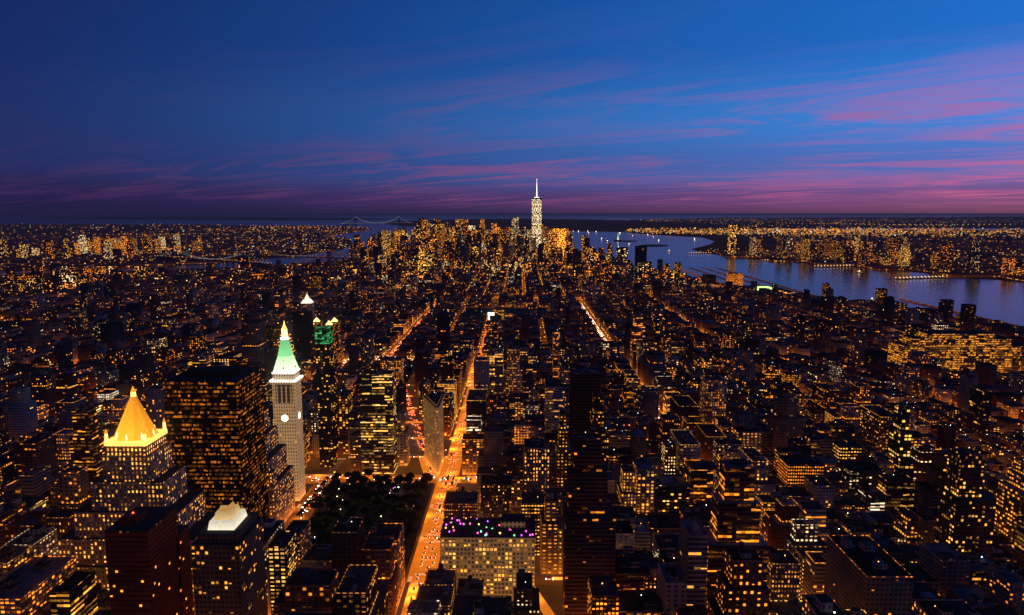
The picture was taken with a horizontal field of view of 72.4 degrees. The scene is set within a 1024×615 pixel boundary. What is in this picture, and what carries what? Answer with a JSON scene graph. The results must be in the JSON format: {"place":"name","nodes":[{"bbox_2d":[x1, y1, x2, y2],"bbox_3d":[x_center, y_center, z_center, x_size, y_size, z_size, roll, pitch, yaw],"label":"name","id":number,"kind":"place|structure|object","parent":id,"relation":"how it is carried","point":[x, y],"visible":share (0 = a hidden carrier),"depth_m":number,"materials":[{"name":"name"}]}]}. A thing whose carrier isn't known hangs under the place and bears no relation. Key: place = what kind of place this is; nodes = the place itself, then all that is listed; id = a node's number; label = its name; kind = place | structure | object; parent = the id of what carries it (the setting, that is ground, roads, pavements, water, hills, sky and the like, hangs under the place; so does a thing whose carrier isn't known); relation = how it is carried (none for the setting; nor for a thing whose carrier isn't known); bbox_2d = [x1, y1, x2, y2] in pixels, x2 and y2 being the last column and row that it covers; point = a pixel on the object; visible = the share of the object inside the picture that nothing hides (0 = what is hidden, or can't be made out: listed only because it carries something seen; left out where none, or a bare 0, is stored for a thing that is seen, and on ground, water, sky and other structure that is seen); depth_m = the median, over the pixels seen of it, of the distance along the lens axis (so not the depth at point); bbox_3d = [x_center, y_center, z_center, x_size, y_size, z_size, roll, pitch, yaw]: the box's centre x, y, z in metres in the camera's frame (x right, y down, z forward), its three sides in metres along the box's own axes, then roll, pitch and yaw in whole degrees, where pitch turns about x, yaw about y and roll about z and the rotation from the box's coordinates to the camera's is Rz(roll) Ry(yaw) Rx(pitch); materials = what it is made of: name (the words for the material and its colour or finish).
{"place":"outdoors","nodes":[
{"label":"outdoors","id":0,"kind":"place"},
{"bbox_2d":[0,252,1015,614],"bbox_3d":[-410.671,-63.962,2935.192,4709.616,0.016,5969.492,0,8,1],"label":"roads","id":1,"kind":"structure","parent":0,"point":[432,526],"depth_m":873.73,"materials":[{"name":"asphalt"}]},
{"bbox_2d":[57,303,659,614],"bbox_3d":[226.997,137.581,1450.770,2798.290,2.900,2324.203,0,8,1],"label":"traffic","id":2,"kind":"object","parent":1,"relation":"on","point":[555,577],"visible":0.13,"depth_m":883.97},
{"bbox_2d":[297,375,640,589],"bbox_3d":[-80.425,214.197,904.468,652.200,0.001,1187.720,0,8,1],"label":"road markings","id":3,"kind":"object","parent":1,"relation":"on","point":[430,506],"visible":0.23,"depth_m":808.04,"materials":[{"name":"white paint"}]},
{"bbox_2d":[0,213,1023,325],"bbox_3d":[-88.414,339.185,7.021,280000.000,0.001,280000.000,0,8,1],"label":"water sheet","id":4,"kind":"object","parent":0,"point":[1000,300],"depth_m":5078.16,"materials":[{"name":"blue liquid"}]},
{"bbox_2d":[154,248,270,268],"bbox_3d":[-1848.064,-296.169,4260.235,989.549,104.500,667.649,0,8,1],"label":"manhattan bridge","id":5,"kind":"structure","parent":4,"relation":"on","point":[171,259],"depth_m":4278.69,"materials":[{"name":"grey metal"}]},
{"bbox_2d":[222,249,359,261],"bbox_3d":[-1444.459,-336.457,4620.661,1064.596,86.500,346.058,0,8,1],"label":"brooklyn bridge","id":6,"kind":"structure","parent":4,"relation":"on","point":[328,257],"depth_m":4627.83,"materials":[{"name":"grey metal"}]},
{"bbox_2d":[342,217,410,226],"bbox_3d":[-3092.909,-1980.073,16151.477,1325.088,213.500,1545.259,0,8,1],"label":"bridge","id":7,"kind":"structure","parent":4,"relation":"in","point":[373,223],"depth_m":15966.52,"materials":[{"name":"grey metal"}]},
{"bbox_2d":[573,231,874,300],"bbox_3d":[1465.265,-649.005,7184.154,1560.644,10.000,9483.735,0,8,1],"label":"boats","id":8,"kind":"object","parent":4,"relation":"on","point":[695,240],"visible":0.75,"depth_m":5946.04,"materials":[{"name":"white"}]},
{"bbox_2d":[0,217,1023,614],"bbox_3d":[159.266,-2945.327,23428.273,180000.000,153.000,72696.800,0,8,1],"label":"ground","id":9,"kind":"structure","parent":0,"point":[550,595],"depth_m":14015.64,"materials":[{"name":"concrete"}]},
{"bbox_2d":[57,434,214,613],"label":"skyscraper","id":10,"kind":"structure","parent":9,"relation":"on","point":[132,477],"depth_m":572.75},
{"bbox_2d":[104,507,194,614],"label":"red brick tower","id":11,"kind":"structure","parent":9,"relation":"on","point":[148,558],"depth_m":488.79,"materials":[{"name":"red brick"}]},
{"bbox_2d":[163,366,268,519],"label":"office building","id":12,"kind":"structure","parent":9,"relation":"on","point":[215,424],"depth_m":642.29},
{"bbox_2d":[191,512,267,614],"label":"high-rise building","id":13,"kind":"structure","parent":9,"relation":"on","point":[229,571],"depth_m":494.87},
{"bbox_2d":[166,408,294,522],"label":"building","id":14,"kind":"structure","parent":9,"relation":"on","point":[281,490],"depth_m":757.71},
{"bbox_2d":[0,308,546,572],"bbox_3d":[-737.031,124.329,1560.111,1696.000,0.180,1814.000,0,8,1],"label":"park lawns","id":15,"kind":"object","parent":9,"relation":"on","point":[423,500],"visible":0.18,"depth_m":821.72,"materials":[{"name":"green"}]},
{"bbox_2d":[0,302,545,548],"bbox_3d":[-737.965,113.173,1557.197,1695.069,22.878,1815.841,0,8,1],"label":"park trees","id":16,"kind":"object","parent":15,"relation":"on","point":[327,519],"visible":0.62,"depth_m":787.56,"materials":[{"name":"green plant"}]},
{"bbox_2d":[270,371,305,500],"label":"clock tower","id":17,"kind":"structure","parent":9,"relation":"on","point":[287,398],"depth_m":806.37,"materials":[{"name":"beige stone"}]},
{"bbox_2d":[281,411,300,421],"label":"clock faces","id":18,"kind":"object","parent":17,"relation":"attached to","point":[284,417],"visible":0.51,"depth_m":803.98,"materials":[{"name":"white"}]},
{"bbox_2d":[315,326,338,466],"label":"skyscraper","id":19,"kind":"structure","parent":9,"relation":"on","point":[327,400],"depth_m":914.01,"materials":[{"name":"black"}]},
{"bbox_2d":[33,301,667,614],"bbox_3d":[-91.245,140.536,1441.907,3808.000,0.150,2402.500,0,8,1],"label":"sidewalks","id":20,"kind":"structure","parent":9,"relation":"on","point":[416,449],"depth_m":1061.45,"materials":[{"name":"grey concrete"}]},
{"bbox_2d":[281,302,314,331],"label":"building","id":21,"kind":"structure","parent":20,"relation":"on","point":[309,306],"depth_m":1616.84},
{"bbox_2d":[313,321,343,362],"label":"zeckendorf towers","id":22,"kind":"structure","parent":20,"relation":"on","point":[337,348],"depth_m":1554.96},
{"bbox_2d":[422,394,443,474],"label":"flatiron building","id":23,"kind":"structure","parent":20,"relation":"on","point":[433,435],"depth_m":914.84,"materials":[{"name":"beige stone"}]},
{"bbox_2d":[0,319,1023,614],"bbox_3d":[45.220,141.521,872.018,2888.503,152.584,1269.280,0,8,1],"label":"city","id":24,"kind":"object","parent":20,"relation":"on","point":[980,499],"visible":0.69,"depth_m":731.83},
{"bbox_2d":[0,309,1023,614],"bbox_3d":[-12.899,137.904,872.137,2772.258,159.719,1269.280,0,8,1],"label":"buildings","id":25,"kind":"structure","parent":20,"relation":"on","point":[590,527],"depth_m":690.87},
{"bbox_2d":[6,316,1020,614],"bbox_3d":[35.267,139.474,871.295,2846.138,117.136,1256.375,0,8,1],"label":"rooftop water tanks","id":26,"kind":"object","parent":25,"relation":"on","point":[638,590],"visible":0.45,"depth_m":808.66,"materials":[{"name":"brown wood"}]},
{"bbox_2d":[221,240,621,536],"bbox_3d":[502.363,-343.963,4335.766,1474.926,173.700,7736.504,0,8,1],"label":"lights","id":27,"kind":"object","parent":9,"relation":"on","point":[227,502],"visible":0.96,"depth_m":574.88},
{"bbox_2d":[440,514,535,600],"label":"building","id":28,"kind":"structure","parent":9,"relation":"on","point":[495,561],"depth_m":566.86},
{"bbox_2d":[0,268,1023,391],"bbox_3d":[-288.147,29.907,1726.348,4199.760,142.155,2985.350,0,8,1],"label":"city","id":29,"kind":"object","parent":9,"relation":"on","point":[103,325],"visible":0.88,"depth_m":1981.05},
{"bbox_2d":[0,217,1023,296],"bbox_3d":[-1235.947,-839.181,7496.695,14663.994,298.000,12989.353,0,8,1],"label":"city","id":30,"kind":"object","parent":9,"relation":"on","point":[461,249],"visible":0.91,"depth_m":4322.87},
{"bbox_2d":[0,216,1023,612],"bbox_3d":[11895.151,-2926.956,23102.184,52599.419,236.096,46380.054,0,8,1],"label":"city lights","id":31,"kind":"object","parent":9,"relation":"on","point":[856,230],"visible":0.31,"depth_m":11174.35},
{"bbox_2d":[532,198,541,247],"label":"skyscraper","id":32,"kind":"structure","parent":9,"relation":"on","point":[536,216],"depth_m":4513.53,"materials":[{"name":"grey glass"}]},
{"bbox_2d":[757,286,771,289],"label":"floodlit pitch","id":33,"kind":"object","parent":9,"relation":"on","point":[758,287],"visible":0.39,"depth_m":2983.02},
{"bbox_2d":[689,253,946,279],"bbox_3d":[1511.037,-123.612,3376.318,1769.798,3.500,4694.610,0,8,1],"label":"piers","id":34,"kind":"structure","parent":9,"relation":"on","point":[850,266],"depth_m":3581.61,"materials":[{"name":"grey concrete"}]},
{"bbox_2d":[887,330,1021,372],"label":"apartment buildings","id":35,"kind":"structure","parent":9,"relation":"on","point":[954,349],"depth_m":1436.02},
{"bbox_2d":[0,0,1023,212],"label":"sky","id":36,"kind":"structure","parent":0,"point":[107,106],"materials":[{"name":"blue"}]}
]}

